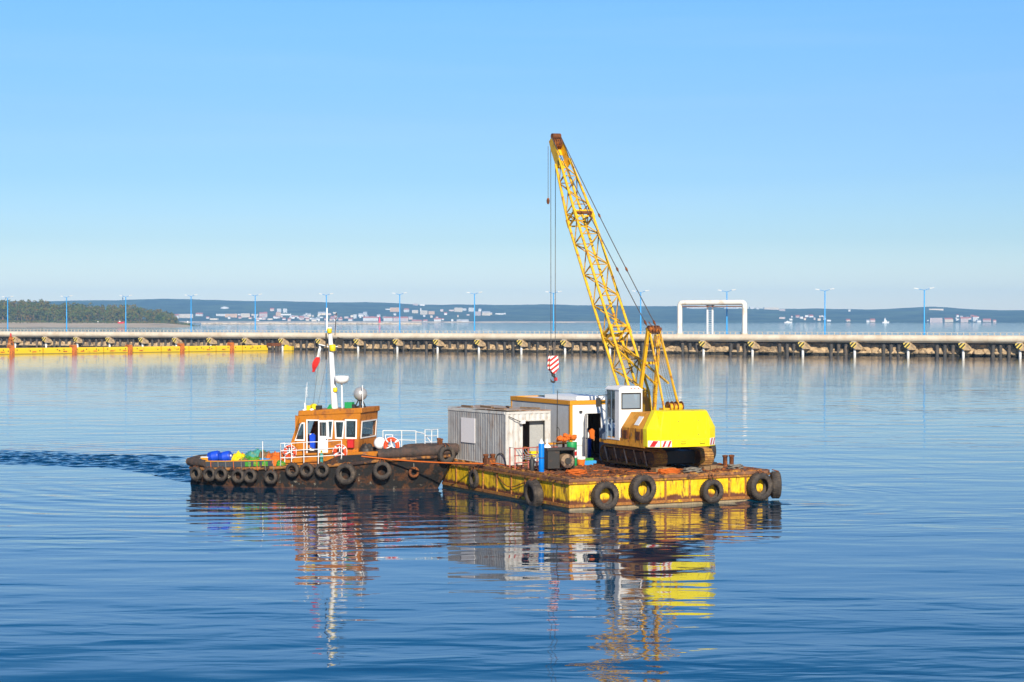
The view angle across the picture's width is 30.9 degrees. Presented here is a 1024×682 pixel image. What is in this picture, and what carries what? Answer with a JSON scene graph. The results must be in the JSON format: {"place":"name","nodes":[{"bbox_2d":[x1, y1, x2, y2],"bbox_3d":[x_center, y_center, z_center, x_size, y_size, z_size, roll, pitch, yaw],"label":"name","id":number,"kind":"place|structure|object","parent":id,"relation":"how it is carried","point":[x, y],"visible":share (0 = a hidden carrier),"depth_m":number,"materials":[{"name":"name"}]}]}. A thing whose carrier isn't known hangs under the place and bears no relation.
{"place":"outdoors","nodes":[
{"label":"outdoors","id":0,"kind":"place"},
{"bbox_2d":[179,321,612,322],"bbox_3d":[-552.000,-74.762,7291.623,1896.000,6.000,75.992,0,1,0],"label":"beach","id":1,"kind":"structure","parent":0,"point":[394,321],"depth_m":7299.98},
{"bbox_2d":[0,323,1023,681],"bbox_3d":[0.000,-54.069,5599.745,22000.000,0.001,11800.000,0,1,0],"label":"water","id":2,"kind":"structure","parent":0,"point":[886,545],"depth_m":66.62,"materials":[{"name":"blue liquid"}]},
{"bbox_2d":[12,336,20,346],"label":"pipe support","id":3,"kind":"object","parent":2,"relation":"in","point":[16,339],"visible":0.62,"depth_m":545.08,"materials":[{"name":"white paint"}]},
{"bbox_2d":[0,300,1023,342],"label":"pipeline","id":4,"kind":"object","parent":3,"relation":"on","point":[679,335],"visible":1,"depth_m":447.06,"materials":[{"name":"metal"}]},
{"bbox_2d":[42,336,51,346],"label":"pipe support","id":5,"kind":"object","parent":2,"relation":"in","point":[45,339],"visible":0.71,"depth_m":538.86,"materials":[{"name":"white paint"}]},
{"bbox_2d":[73,337,81,346],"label":"pipe support","id":6,"kind":"object","parent":2,"relation":"in","point":[77,340],"visible":0.71,"depth_m":532.49,"materials":[{"name":"white paint"}]},
{"bbox_2d":[0,449,190,481],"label":"water wake","id":7,"kind":"object","parent":2,"relation":"on","point":[152,464],"visible":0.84,"depth_m":102.01,"materials":[{"name":"blue liquid"}]},
{"bbox_2d":[0,315,192,326],"bbox_3d":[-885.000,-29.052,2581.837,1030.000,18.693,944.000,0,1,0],"label":"headland","id":8,"kind":"structure","parent":2,"relation":"in","point":[60,324],"depth_m":2436.62,"materials":[{"name":"green plant"}]},
{"bbox_2d":[0,298,199,325],"bbox_3d":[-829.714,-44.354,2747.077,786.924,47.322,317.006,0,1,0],"label":"woodland","id":9,"kind":"object","parent":8,"relation":"on","point":[30,310],"visible":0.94,"depth_m":2654.76,"materials":[{"name":"green plant"}]},
{"bbox_2d":[105,337,114,346],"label":"pipe support","id":10,"kind":"object","parent":2,"relation":"in","point":[109,340],"visible":0.71,"depth_m":526.26,"materials":[{"name":"white paint"}]},
{"bbox_2d":[0,345,267,353],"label":"floating boom","id":11,"kind":"object","parent":2,"relation":"on","point":[58,350],"visible":1,"depth_m":452.11,"materials":[{"name":"plastic"}]},
{"bbox_2d":[7,333,14,353],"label":"marker block","id":12,"kind":"structure","parent":11,"relation":"attached to","point":[11,349],"depth_m":429.53,"materials":[{"name":"red paint"}]},
{"bbox_2d":[177,341,184,351],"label":"marker block","id":13,"kind":"structure","parent":11,"relation":"attached to","point":[182,347],"depth_m":461.37,"materials":[{"name":"metal"}]},
{"bbox_2d":[138,337,148,346],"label":"pipe support","id":14,"kind":"object","parent":2,"relation":"in","point":[143,340],"visible":0.71,"depth_m":519.98,"materials":[{"name":"white paint"}]},
{"bbox_2d":[172,337,182,345],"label":"pipe support","id":15,"kind":"object","parent":2,"relation":"in","point":[175,340],"visible":0.59,"depth_m":513.72,"materials":[{"name":"white paint"}]},
{"bbox_2d":[206,337,216,345],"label":"pipe support","id":16,"kind":"object","parent":2,"relation":"in","point":[210,340],"visible":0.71,"depth_m":507.47,"materials":[{"name":"white paint"}]},
{"bbox_2d":[242,338,252,344],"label":"pipe support","id":17,"kind":"object","parent":2,"relation":"in","point":[246,341],"visible":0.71,"depth_m":501.17,"materials":[{"name":"white paint"}]},
{"bbox_2d":[267,343,281,350],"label":"mooring dolphin","id":18,"kind":"object","parent":2,"relation":"in","point":[272,345],"visible":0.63,"depth_m":478.11,"materials":[{"name":"metal"}]},
{"bbox_2d":[278,338,288,349],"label":"pipe support","id":19,"kind":"object","parent":2,"relation":"in","point":[283,341],"visible":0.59,"depth_m":494.96,"materials":[{"name":"white paint"}]},
{"bbox_2d":[283,345,293,350],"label":"work float","id":20,"kind":"object","parent":2,"relation":"on","point":[287,348],"visible":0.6,"depth_m":477.46,"materials":[{"name":"yellow paint"}]},
{"bbox_2d":[201,323,421,323],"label":"breakwater","id":21,"kind":"object","parent":2,"relation":"in","point":[311,323],"visible":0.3,"depth_m":3723.84,"materials":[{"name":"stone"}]},
{"bbox_2d":[315,338,324,347],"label":"pipe support","id":22,"kind":"object","parent":2,"relation":"in","point":[320,341],"visible":0.51,"depth_m":488.62,"materials":[{"name":"white paint"}]},
{"bbox_2d":[186,308,458,489],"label":"tugboat","id":23,"kind":"object","parent":2,"relation":"on","point":[431,476],"visible":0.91,"depth_m":86.26,"materials":[{"name":"metal"}]},
{"bbox_2d":[190,466,202,480],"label":"tyre fender","id":24,"kind":"object","parent":23,"relation":"hanging from","point":[192,474],"visible":1,"depth_m":87.50,"materials":[{"name":"rubber"}]},
{"bbox_2d":[203,466,215,480],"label":"tyre fender","id":25,"kind":"object","parent":23,"relation":"hanging from","point":[206,470],"visible":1,"depth_m":87.10,"materials":[{"name":"rubber"}]},
{"bbox_2d":[207,450,219,460],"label":"blue drum","id":26,"kind":"object","parent":23,"relation":"on","point":[212,456],"visible":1,"depth_m":87.62,"materials":[{"name":"plastic"}]},
{"bbox_2d":[214,466,227,480],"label":"tyre fender","id":27,"kind":"object","parent":23,"relation":"hanging from","point":[225,472],"visible":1,"depth_m":86.86,"materials":[{"name":"rubber"}]},
{"bbox_2d":[218,451,232,460],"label":"blue drum","id":28,"kind":"object","parent":23,"relation":"on","point":[225,456],"visible":1,"depth_m":87.42,"materials":[{"name":"plastic"}]},
{"bbox_2d":[231,468,243,482],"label":"tyre fender","id":29,"kind":"object","parent":23,"relation":"hanging from","point":[234,472],"visible":1,"depth_m":86.57,"materials":[{"name":"rubber"}]},
{"bbox_2d":[231,451,244,460],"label":"yellow net","id":30,"kind":"object","parent":23,"relation":"on","point":[238,455],"visible":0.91,"depth_m":87.45,"materials":[{"name":"fabric"}]},
{"bbox_2d":[243,468,256,482],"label":"tyre fender","id":31,"kind":"object","parent":23,"relation":"hanging from","point":[245,476],"visible":1,"depth_m":86.39,"materials":[{"name":"rubber"}]},
{"bbox_2d":[245,448,265,457],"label":"teal sheet","id":32,"kind":"object","parent":23,"relation":"on","point":[254,453],"visible":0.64,"depth_m":87.74,"materials":[{"name":"teal fabric"}]},
{"bbox_2d":[264,469,277,483],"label":"tyre fender","id":33,"kind":"object","parent":23,"relation":"hanging from","point":[274,473],"visible":1,"depth_m":86.08,"materials":[{"name":"rubber"}]},
{"bbox_2d":[266,451,283,465],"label":"orange canvas","id":34,"kind":"object","parent":23,"relation":"on","point":[275,456],"visible":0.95,"depth_m":86.93,"materials":[{"name":"orange fabric"}]},
{"bbox_2d":[283,445,296,458],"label":"lifebuoy","id":35,"kind":"object","parent":23,"relation":"attached to","point":[285,453],"visible":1,"depth_m":86.64,"materials":[{"name":"white paint"}]},
{"bbox_2d":[285,462,299,476],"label":"tyre fender","id":36,"kind":"object","parent":23,"relation":"hanging from","point":[296,466],"visible":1,"depth_m":85.78,"materials":[{"name":"rubber"}]},
{"bbox_2d":[300,462,313,476],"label":"tyre fender","id":37,"kind":"object","parent":23,"relation":"hanging from","point":[303,466],"visible":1,"depth_m":85.57,"materials":[{"name":"rubber"}]},
{"bbox_2d":[309,433,315,448],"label":"blue jacket","id":38,"kind":"object","parent":23,"relation":"hanging from","point":[312,436],"visible":1,"depth_m":86.78,"materials":[{"name":"plastic"}]},
{"bbox_2d":[312,348,320,371],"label":"flag","id":39,"kind":"object","parent":23,"relation":"hanging from","point":[316,361],"visible":1,"depth_m":87.85,"materials":[{"name":"red fabric"}]},
{"bbox_2d":[315,462,329,476],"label":"tyre fender","id":40,"kind":"object","parent":23,"relation":"hanging from","point":[318,472],"visible":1,"depth_m":85.35,"materials":[{"name":"rubber"}]},
{"bbox_2d":[318,420,327,452],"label":"door","id":41,"kind":"structure","parent":23,"relation":"in","point":[322,445],"depth_m":86.48,"materials":[{"name":"white paint"}]},
{"bbox_2d":[332,444,346,456],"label":"lifebuoy","id":42,"kind":"object","parent":23,"relation":"attached to","point":[335,452],"visible":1,"depth_m":85.94,"materials":[{"name":"white paint"}]},
{"bbox_2d":[335,462,356,484],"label":"tyre fender","id":43,"kind":"object","parent":23,"relation":"hanging from","point":[352,470],"visible":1,"depth_m":84.95,"materials":[{"name":"rubber"}]},
{"bbox_2d":[347,439,354,447],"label":"fire box","id":44,"kind":"object","parent":23,"relation":"on","point":[350,443],"visible":1,"depth_m":85.97,"materials":[{"name":"red paint"}]},
{"bbox_2d":[359,443,373,451],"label":"winch gear","id":45,"kind":"object","parent":23,"relation":"on","point":[364,447],"visible":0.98,"depth_m":86.00,"materials":[{"name":"metal"}]},
{"bbox_2d":[374,437,388,450],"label":"life raft","id":46,"kind":"object","parent":23,"relation":"on","point":[378,443],"visible":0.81,"depth_m":85.48,"materials":[{"name":"white paint"}]},
{"bbox_2d":[373,459,391,479],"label":"tyre fender","id":47,"kind":"object","parent":23,"relation":"hanging from","point":[386,465],"visible":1,"depth_m":84.70,"materials":[{"name":"rubber"}]},
{"bbox_2d":[383,437,399,448],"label":"lifebuoy","id":48,"kind":"object","parent":23,"relation":"attached to","point":[391,440],"visible":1,"depth_m":85.16,"materials":[{"name":"white paint"}]},
{"bbox_2d":[408,463,418,477],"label":"rusty ring","id":49,"kind":"object","parent":23,"relation":"attached to","point":[416,474],"visible":1,"depth_m":85.22,"materials":[{"name":"metal"}]},
{"bbox_2d":[437,443,454,463],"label":"tyre fender","id":50,"kind":"object","parent":23,"relation":"hanging from","point":[441,452],"visible":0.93,"depth_m":85.33,"materials":[{"name":"rubber"}]},
{"bbox_2d":[354,338,363,349],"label":"pipe support","id":51,"kind":"object","parent":2,"relation":"in","point":[358,341],"visible":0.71,"depth_m":482.43,"materials":[{"name":"white paint"}]},
{"bbox_2d":[393,338,402,350],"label":"pipe support","id":52,"kind":"object","parent":2,"relation":"in","point":[397,341],"visible":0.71,"depth_m":476.15,"materials":[{"name":"white paint"}]},
{"bbox_2d":[433,339,443,350],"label":"pipe support","id":53,"kind":"object","parent":2,"relation":"in","point":[437,342],"visible":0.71,"depth_m":469.93,"materials":[{"name":"white paint"}]},
{"bbox_2d":[474,339,485,351],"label":"pipe support","id":54,"kind":"object","parent":2,"relation":"in","point":[479,342],"visible":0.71,"depth_m":463.69,"materials":[{"name":"white paint"}]},
{"bbox_2d":[0,329,1019,356],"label":"pier","id":55,"kind":"structure","parent":2,"relation":"in","point":[844,345],"depth_m":456.21,"materials":[{"name":"concrete"}]},
{"bbox_2d":[719,289,735,333],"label":"street lamp","id":56,"kind":"object","parent":55,"relation":"on","point":[726,313],"visible":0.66,"depth_m":434.67,"materials":[{"name":"blue metal"}]},
{"bbox_2d":[816,288,833,334],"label":"street lamp","id":57,"kind":"object","parent":55,"relation":"on","point":[824,312],"visible":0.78,"depth_m":422.34,"materials":[{"name":"blue metal"}]},
{"bbox_2d":[914,287,933,334],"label":"street lamp","id":58,"kind":"object","parent":55,"relation":"on","point":[924,307],"visible":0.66,"depth_m":410.46,"materials":[{"name":"blue metal"}]},
{"bbox_2d":[0,338,1023,356],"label":"rubble mound","id":59,"kind":"object","parent":2,"relation":"in","point":[867,349],"visible":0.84,"depth_m":447.77,"materials":[{"name":"stone"}]},
{"bbox_2d":[517,339,527,351],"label":"pipe support","id":60,"kind":"object","parent":2,"relation":"in","point":[522,343],"visible":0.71,"depth_m":457.39,"materials":[{"name":"white paint"}]},
{"bbox_2d":[560,339,570,352],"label":"pipe support","id":61,"kind":"object","parent":2,"relation":"in","point":[565,343],"visible":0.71,"depth_m":451.10,"materials":[{"name":"white paint"}]},
{"bbox_2d":[442,454,770,510],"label":"work barge","id":62,"kind":"object","parent":2,"relation":"on","point":[573,493],"visible":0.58,"depth_m":79.04,"materials":[{"name":"yellow paint"}]},
{"bbox_2d":[361,456,517,467],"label":"tow rope","id":63,"kind":"object","parent":62,"relation":"on","point":[433,462],"visible":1,"depth_m":84.06,"materials":[{"name":"fabric"}]},
{"bbox_2d":[468,466,478,487],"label":"tyre fender","id":64,"kind":"object","parent":62,"relation":"hanging from","point":[475,483],"visible":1,"depth_m":83.58,"materials":[{"name":"rubber"}]},
{"bbox_2d":[448,405,550,465],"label":"container shed","id":65,"kind":"structure","parent":62,"relation":"on","point":[476,433],"depth_m":84.00,"materials":[{"name":"metal"}]},
{"bbox_2d":[529,455,533,470],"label":"dark bottle","id":66,"kind":"object","parent":62,"relation":"on","point":[531,464],"visible":1,"depth_m":79.32,"materials":[{"name":"metal"}]},
{"bbox_2d":[509,446,556,468],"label":"railing","id":67,"kind":"object","parent":62,"relation":"on","point":[528,454],"visible":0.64,"depth_m":80.94,"materials":[{"name":"metal"}]},
{"bbox_2d":[524,477,543,505],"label":"tyre fender","id":68,"kind":"object","parent":62,"relation":"hanging from","point":[533,493],"visible":0.98,"depth_m":77.85,"materials":[{"name":"rubber"}]},
{"bbox_2d":[538,439,543,471],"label":"gas bottle","id":69,"kind":"object","parent":62,"relation":"on","point":[541,456],"visible":0.9,"depth_m":79.17,"materials":[{"name":"metal"}]},
{"bbox_2d":[458,459,629,475],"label":"deck hose","id":70,"kind":"object","parent":62,"relation":"on","point":[561,474],"visible":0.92,"depth_m":77.71,"materials":[{"name":"rubber"}]},
{"bbox_2d":[556,390,559,446],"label":"thin pole","id":71,"kind":"object","parent":62,"relation":"on","point":[557,420],"visible":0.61,"depth_m":83.63,"materials":[{"name":"metal"}]},
{"bbox_2d":[544,442,574,470],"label":"compressor","id":72,"kind":"object","parent":62,"relation":"on","point":[557,457],"visible":0.94,"depth_m":79.86,"materials":[{"name":"metal"}]},
{"bbox_2d":[510,394,614,458],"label":"site cabin","id":73,"kind":"object","parent":62,"relation":"on","point":[580,416],"visible":0.59,"depth_m":87.01,"materials":[{"name":"white metal"}]},
{"bbox_2d":[585,414,588,457],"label":"door","id":74,"kind":"structure","parent":73,"relation":"in","point":[586,415],"depth_m":85.77,"materials":[{"name":"metal"}]},
{"bbox_2d":[567,442,576,465],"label":"waste barrel","id":75,"kind":"object","parent":62,"relation":"on","point":[572,444],"visible":0.34,"depth_m":82.00,"materials":[{"name":"green paint"}]},
{"bbox_2d":[556,433,576,441],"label":"orange net","id":76,"kind":"object","parent":75,"relation":"on","point":[566,437],"visible":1,"depth_m":82.03,"materials":[{"name":"orange fabric"}]},
{"bbox_2d":[565,469,587,474],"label":"rope coil","id":77,"kind":"object","parent":62,"relation":"on","point":[576,471],"visible":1,"depth_m":78.04,"materials":[{"name":"orange fabric"}]},
{"bbox_2d":[577,456,585,465],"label":"orange bucket","id":78,"kind":"object","parent":62,"relation":"on","point":[580,460],"visible":0.99,"depth_m":82.65,"materials":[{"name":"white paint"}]},
{"bbox_2d":[585,458,596,464],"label":"blue tray","id":79,"kind":"object","parent":62,"relation":"on","point":[588,461],"visible":0.79,"depth_m":83.43,"materials":[{"name":"plastic"}]},
{"bbox_2d":[591,479,618,509],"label":"tyre fender","id":80,"kind":"object","parent":62,"relation":"hanging from","point":[612,501],"visible":1,"depth_m":76.23,"materials":[{"name":"rubber"}]},
{"bbox_2d":[608,469,627,473],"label":"chain heap","id":81,"kind":"object","parent":62,"relation":"on","point":[619,471],"visible":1,"depth_m":78.17,"materials":[{"name":"metal"}]},
{"bbox_2d":[547,133,714,467],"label":"crawler crane","id":82,"kind":"object","parent":62,"relation":"on","point":[646,434],"visible":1,"depth_m":81.16,"materials":[{"name":"metal"}]},
{"bbox_2d":[547,356,558,382],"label":"hook block","id":83,"kind":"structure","parent":82,"relation":"hanging from","point":[553,364],"depth_m":89.26,"materials":[{"name":"metal"}]},
{"bbox_2d":[629,472,656,502],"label":"tyre fender","id":84,"kind":"object","parent":62,"relation":"hanging from","point":[650,493],"visible":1,"depth_m":77.05,"materials":[{"name":"rubber"}]},
{"bbox_2d":[657,468,680,473],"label":"rope coil","id":85,"kind":"object","parent":62,"relation":"on","point":[669,470],"visible":1,"depth_m":78.38,"materials":[{"name":"orange fabric"}]},
{"bbox_2d":[683,467,702,472],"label":"rope coil","id":86,"kind":"object","parent":62,"relation":"on","point":[694,469],"visible":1,"depth_m":79.11,"materials":[{"name":"grey fabric"}]},
{"bbox_2d":[699,465,722,469],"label":"timber block","id":87,"kind":"object","parent":62,"relation":"on","point":[708,467],"depth_m":80.61,"materials":[{"name":"brown wood"}]},
{"bbox_2d":[700,474,723,502],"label":"tyre fender","id":88,"kind":"object","parent":62,"relation":"hanging from","point":[717,496],"visible":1,"depth_m":78.65,"materials":[{"name":"rubber"}]},
{"bbox_2d":[727,464,743,468],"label":"rope coil","id":89,"kind":"object","parent":62,"relation":"on","point":[733,466],"visible":1,"depth_m":81.04,"materials":[{"name":"grey fabric"}]},
{"bbox_2d":[747,470,772,499],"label":"tyre fender","id":90,"kind":"object","parent":62,"relation":"hanging from","point":[754,479],"visible":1,"depth_m":79.71,"materials":[{"name":"rubber"}]},
{"bbox_2d":[770,469,781,497],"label":"tyre fender","id":91,"kind":"object","parent":62,"relation":"hanging from","point":[775,475],"visible":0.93,"depth_m":80.28,"materials":[{"name":"rubber"}]},
{"bbox_2d":[699,340,710,353],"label":"pipe support","id":92,"kind":"object","parent":2,"relation":"in","point":[703,344],"visible":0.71,"depth_m":432.39,"materials":[{"name":"white paint"}]},
{"bbox_2d":[706,305,714,333],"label":"portal ladder","id":93,"kind":"object","parent":92,"relation":"on","point":[712,321],"visible":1,"depth_m":434.17,"materials":[{"name":"white metal"}]},
{"bbox_2d":[748,341,759,353],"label":"pipe support","id":94,"kind":"object","parent":2,"relation":"in","point":[753,345],"visible":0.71,"depth_m":426.07,"materials":[{"name":"white paint"}]},
{"bbox_2d":[734,499,791,504],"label":"water bow wave","id":95,"kind":"object","parent":2,"relation":"on","point":[752,502],"visible":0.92,"depth_m":79.15,"materials":[{"name":"blue"}]},
{"bbox_2d":[798,341,810,354],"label":"pipe support","id":96,"kind":"object","parent":2,"relation":"in","point":[803,345],"visible":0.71,"depth_m":419.84,"materials":[{"name":"white paint"}]},
{"bbox_2d":[850,341,862,354],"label":"pipe support","id":97,"kind":"object","parent":2,"relation":"in","point":[855,345],"visible":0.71,"depth_m":413.57,"materials":[{"name":"white paint"}]},
{"bbox_2d":[903,341,915,355],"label":"pipe support","id":98,"kind":"object","parent":2,"relation":"in","point":[909,345],"visible":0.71,"depth_m":407.32,"materials":[{"name":"white paint"}]},
{"bbox_2d":[958,342,970,356],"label":"pipe support","id":99,"kind":"object","parent":2,"relation":"in","point":[964,346],"visible":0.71,"depth_m":401.07,"materials":[{"name":"white paint"}]},
{"bbox_2d":[1015,342,1023,356],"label":"pipe support","id":100,"kind":"object","parent":2,"relation":"in","point":[1019,346],"visible":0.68,"depth_m":394.81,"materials":[{"name":"white paint"}]},
{"bbox_2d":[0,299,1023,322],"bbox_3d":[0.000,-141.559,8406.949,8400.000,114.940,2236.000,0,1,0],"label":"hills","id":101,"kind":"structure","parent":0,"point":[534,312],"depth_m":8108.58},
{"bbox_2d":[363,317,377,320],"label":"town building","id":102,"kind":"structure","parent":101,"relation":"on","point":[370,318],"depth_m":7367.56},
{"bbox_2d":[393,317,407,320],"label":"town building","id":103,"kind":"structure","parent":101,"relation":"on","point":[401,318],"depth_m":7344.94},
{"bbox_2d":[929,318,941,322],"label":"town building","id":104,"kind":"structure","parent":101,"relation":"on","point":[935,320],"depth_m":7299.60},
{"bbox_2d":[0,0,1023,309],"label":"sky","id":105,"kind":"structure","parent":0,"point":[775,153],"materials":[{"name":"blue"}]},
{"bbox_2d":[588,438,590,456],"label":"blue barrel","id":106,"kind":"object","parent":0,"point":[589,447],"visible":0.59,"depth_m":86.90,"materials":[{"name":"plastic"}]},
{"bbox_2d":[599,424,614,459],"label":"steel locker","id":107,"kind":"object","parent":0,"point":[601,430],"visible":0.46,"depth_m":86.18,"materials":[{"name":"blue metal"}]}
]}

